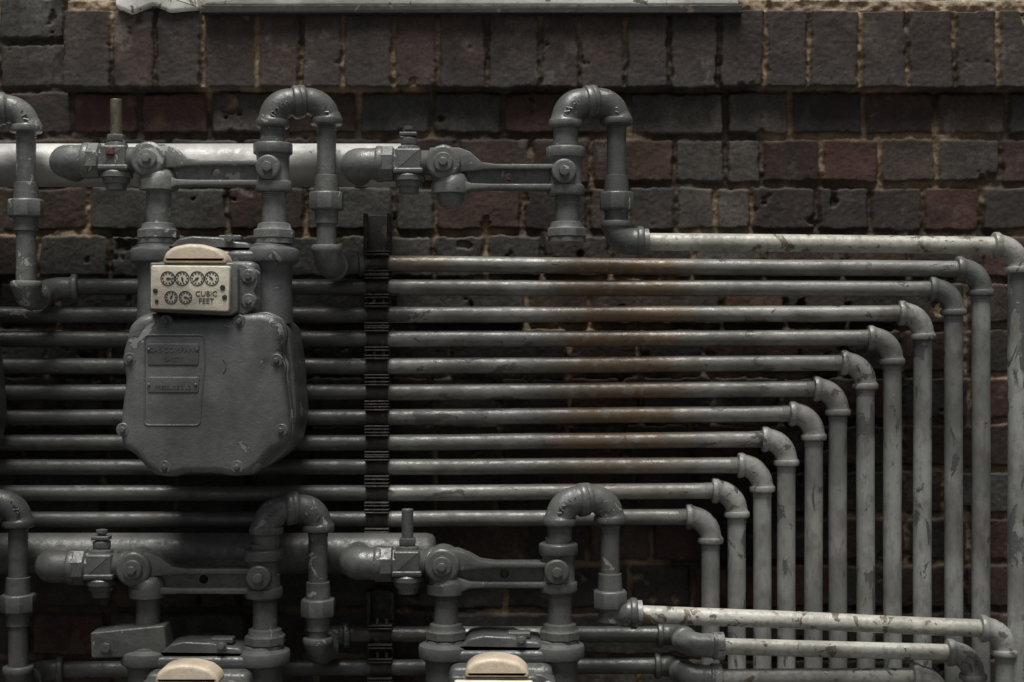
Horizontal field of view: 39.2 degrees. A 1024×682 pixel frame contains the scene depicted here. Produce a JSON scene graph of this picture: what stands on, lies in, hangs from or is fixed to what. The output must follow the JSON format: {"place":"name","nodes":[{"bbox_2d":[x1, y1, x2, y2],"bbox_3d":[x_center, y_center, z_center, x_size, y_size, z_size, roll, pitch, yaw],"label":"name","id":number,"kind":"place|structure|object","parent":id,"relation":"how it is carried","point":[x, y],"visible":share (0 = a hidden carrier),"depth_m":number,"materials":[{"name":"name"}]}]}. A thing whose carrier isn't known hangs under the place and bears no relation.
{"place":"outdoors","nodes":[
{"label":"outdoors","id":0,"kind":"place"},
{"bbox_2d":[543,483,643,628],"bbox_3d":[0.121,0.321,2.141,0.150,0.220,0.073,0,0,0],"label":"gas pipe gooseneck","id":1,"kind":"object","parent":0,"point":[612,604],"visible":1,"depth_m":2.13,"materials":[{"name":"grey metal"}]},
{"label":"ground","id":2,"kind":"structure","parent":0,"visible":0},
{"bbox_3d":[0.000,-0.800,2.456,12.000,4.200,0.308,0,0,0],"label":"outer brickwork","id":3,"kind":"object","parent":2,"relation":"on","visible":0},
{"bbox_2d":[0,0,1023,681],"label":"brick wall","id":4,"kind":"structure","parent":3,"relation":"attached to","point":[842,116],"depth_m":2.30,"materials":[{"name":"brown brick"}]},
{"bbox_2d":[116,0,202,14],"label":"broken sill stone","id":5,"kind":"object","parent":4,"relation":"on","point":[132,7],"visible":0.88,"depth_m":2.26,"materials":[{"name":"grey stone"}]},
{"bbox_2d":[0,144,400,186],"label":"gas manifold pipe","id":6,"kind":"object","parent":4,"relation":"attached to","point":[303,165],"visible":0.2,"depth_m":2.19,"materials":[{"name":"grey metal"}]},
{"bbox_2d":[49,98,294,244],"bbox_3d":[-0.509,-0.251,2.158,0.370,0.215,0.136,0,0,0],"label":"gas meter valve","id":7,"kind":"object","parent":6,"relation":"attached to","point":[115,162],"visible":1,"depth_m":2.11,"materials":[{"name":"grey metal"}]},
{"bbox_2d":[116,233,308,475],"bbox_3d":[-0.439,0.019,2.115,0.251,0.351,0.197,0,0,0],"label":"gas meter","id":8,"kind":"object","parent":6,"relation":"attached to","point":[214,366],"visible":1,"depth_m":2.04,"materials":[{"name":"grey paint"}]},
{"bbox_2d":[340,126,586,243],"bbox_3d":[-0.083,-0.232,2.136,0.384,0.173,0.119,0,0,13],"label":"gas meter valve","id":9,"kind":"object","parent":6,"relation":"attached to","point":[457,174],"visible":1,"depth_m":2.11,"materials":[{"name":"grey metal"}]},
{"bbox_2d":[0,533,435,573],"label":"gas manifold pipe","id":10,"kind":"object","parent":4,"relation":"attached to","point":[205,548],"visible":0.31,"depth_m":2.19,"materials":[{"name":"grey metal"}]},
{"bbox_2d":[35,529,285,657],"bbox_3d":[-0.526,0.372,2.158,0.378,0.186,0.136,0,0,0],"label":"gas meter valve","id":11,"kind":"object","parent":10,"relation":"attached to","point":[149,578],"visible":0.99,"depth_m":2.11,"materials":[{"name":"grey metal"}]},
{"bbox_2d":[121,632,289,681],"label":"gas meter","id":12,"kind":"object","parent":10,"relation":"attached to","point":[205,657],"visible":0.91,"depth_m":2.10,"materials":[{"name":"paint"}]},
{"bbox_2d":[339,508,578,644],"bbox_3d":[-0.082,0.349,2.158,0.362,0.200,0.136,0,0,0],"label":"gas meter valve","id":13,"kind":"object","parent":10,"relation":"attached to","point":[451,572],"visible":0.99,"depth_m":2.11,"materials":[{"name":"grey metal"}]},
{"bbox_2d":[419,626,583,681],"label":"gas meter","id":14,"kind":"object","parent":10,"relation":"attached to","point":[493,654],"visible":0.9,"depth_m":2.10,"materials":[{"name":"paint"}]},
{"bbox_2d":[363,213,392,532],"bbox_3d":[-0.212,0.051,2.264,0.044,0.504,0.084,0,0,0],"label":"pipe support bracket","id":15,"kind":"object","parent":4,"relation":"attached to","point":[377,326],"visible":0.97,"depth_m":2.23,"materials":[{"name":"metal"}]},
{"bbox_2d":[0,504,723,664],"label":"gas pipe","id":16,"kind":"object","parent":15,"relation":"attached to","point":[703,523],"visible":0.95,"depth_m":2.23,"materials":[{"name":"grey metal"}]},
{"bbox_2d":[0,478,749,668],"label":"gas pipe","id":17,"kind":"object","parent":15,"relation":"attached to","point":[729,497],"visible":0.98,"depth_m":2.23,"materials":[{"name":"grey metal"}]},
{"bbox_2d":[0,452,774,668],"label":"gas pipe","id":18,"kind":"object","parent":15,"relation":"attached to","point":[755,472],"visible":0.96,"depth_m":2.23,"materials":[{"name":"grey metal"}]},
{"bbox_2d":[0,426,798,667],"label":"gas pipe","id":19,"kind":"object","parent":15,"relation":"attached to","point":[779,445],"visible":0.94,"depth_m":2.23,"materials":[{"name":"grey metal"}]},
{"bbox_2d":[6,401,826,667],"bbox_3d":[-0.399,0.545,2.245,1.781,0.904,0.040,0,0,0],"label":"gas pipe","id":20,"kind":"object","parent":15,"relation":"attached to","point":[807,420],"visible":0.91,"depth_m":2.23,"materials":[{"name":"grey metal"}]},
{"bbox_2d":[5,376,850,667],"bbox_3d":[-0.380,0.526,2.245,1.819,0.943,0.040,0,0,0],"label":"gas pipe","id":21,"kind":"object","parent":15,"relation":"attached to","point":[831,395],"visible":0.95,"depth_m":2.23,"materials":[{"name":"grey metal"}]},
{"bbox_2d":[3,350,878,667],"bbox_3d":[-0.359,0.505,2.245,1.862,0.984,0.040,0,0,0],"label":"gas pipe","id":22,"kind":"object","parent":15,"relation":"attached to","point":[857,368],"visible":0.94,"depth_m":2.23,"materials":[{"name":"grey metal"}]},
{"bbox_2d":[0,325,904,667],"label":"gas pipe","id":23,"kind":"object","parent":15,"relation":"attached to","point":[886,345],"visible":0.95,"depth_m":2.23,"materials":[{"name":"grey metal"}]},
{"bbox_2d":[0,300,935,668],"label":"gas pipe","id":24,"kind":"object","parent":15,"relation":"attached to","point":[916,320],"visible":0.94,"depth_m":2.23,"materials":[{"name":"grey metal"}]},
{"bbox_2d":[77,276,966,681],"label":"gas pipe","id":25,"kind":"object","parent":15,"relation":"attached to","point":[945,294],"visible":0.94,"depth_m":2.23,"materials":[{"name":"grey metal"}]},
{"bbox_2d":[0,92,79,310],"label":"gas pipe gooseneck","id":26,"kind":"object","parent":25,"relation":"attached to","point":[25,208],"visible":1,"depth_m":2.14,"materials":[{"name":"grey metal"}]},
{"bbox_2d":[365,255,994,681],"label":"gas pipe","id":27,"kind":"object","parent":15,"relation":"attached to","point":[973,275],"visible":0.98,"depth_m":2.23,"materials":[{"name":"grey metal"}]},
{"bbox_2d":[256,85,365,279],"bbox_3d":[-0.287,-0.237,2.170,0.204,0.290,0.087,0,0,-44],"label":"gas pipe gooseneck","id":28,"kind":"object","parent":27,"relation":"attached to","point":[278,110],"visible":0.98,"depth_m":2.14,"materials":[{"name":"grey metal"}]},
{"bbox_2d":[367,588,395,681],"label":"pipe support bracket","id":29,"kind":"object","parent":4,"relation":"attached to","point":[381,614],"visible":0.97,"depth_m":2.24,"materials":[{"name":"metal"}]},
{"bbox_2d":[63,652,944,681],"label":"gas pipe","id":30,"kind":"object","parent":29,"relation":"attached to","point":[673,668],"visible":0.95,"depth_m":2.23,"materials":[{"name":"grey metal"}]},
{"bbox_2d":[0,489,64,681],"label":"gas pipe gooseneck","id":31,"kind":"object","parent":30,"relation":"attached to","point":[18,602],"visible":0.98,"depth_m":2.14,"materials":[{"name":"metal"}]},
{"bbox_2d":[349,624,986,681],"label":"gas pipe","id":32,"kind":"object","parent":29,"relation":"attached to","point":[691,642],"visible":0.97,"depth_m":2.18,"materials":[{"name":"grey metal"}]},
{"bbox_2d":[249,491,349,664],"bbox_3d":[-0.301,0.357,2.169,0.088,0.266,0.194,0,0,43],"label":"gas pipe gooseneck","id":33,"kind":"object","parent":32,"relation":"attached to","point":[323,640],"visible":1,"depth_m":2.13,"materials":[{"name":"metal"}]},
{"bbox_2d":[201,0,741,16],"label":"window sill","id":34,"kind":"structure","parent":4,"relation":"attached to","point":[622,8],"depth_m":2.26,"materials":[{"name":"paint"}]},
{"bbox_2d":[643,605,1017,681],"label":"gas pipe","id":35,"kind":"object","parent":4,"relation":"attached to","point":[997,634],"visible":0.99,"depth_m":2.14,"materials":[{"name":"grey metal"}]},
{"bbox_2d":[650,232,1023,681],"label":"gas pipe","id":36,"kind":"object","parent":4,"relation":"attached to","point":[1008,251],"visible":0.99,"depth_m":2.14,"materials":[{"name":"grey metal"}]},
{"bbox_2d":[549,85,649,256],"bbox_3d":[0.130,-0.254,2.141,0.151,0.257,0.073,0,0,0],"label":"gas pipe gooseneck","id":37,"kind":"object","parent":36,"relation":"attached to","point":[571,108],"visible":1,"depth_m":2.13,"materials":[{"name":"grey metal"}]}
]}

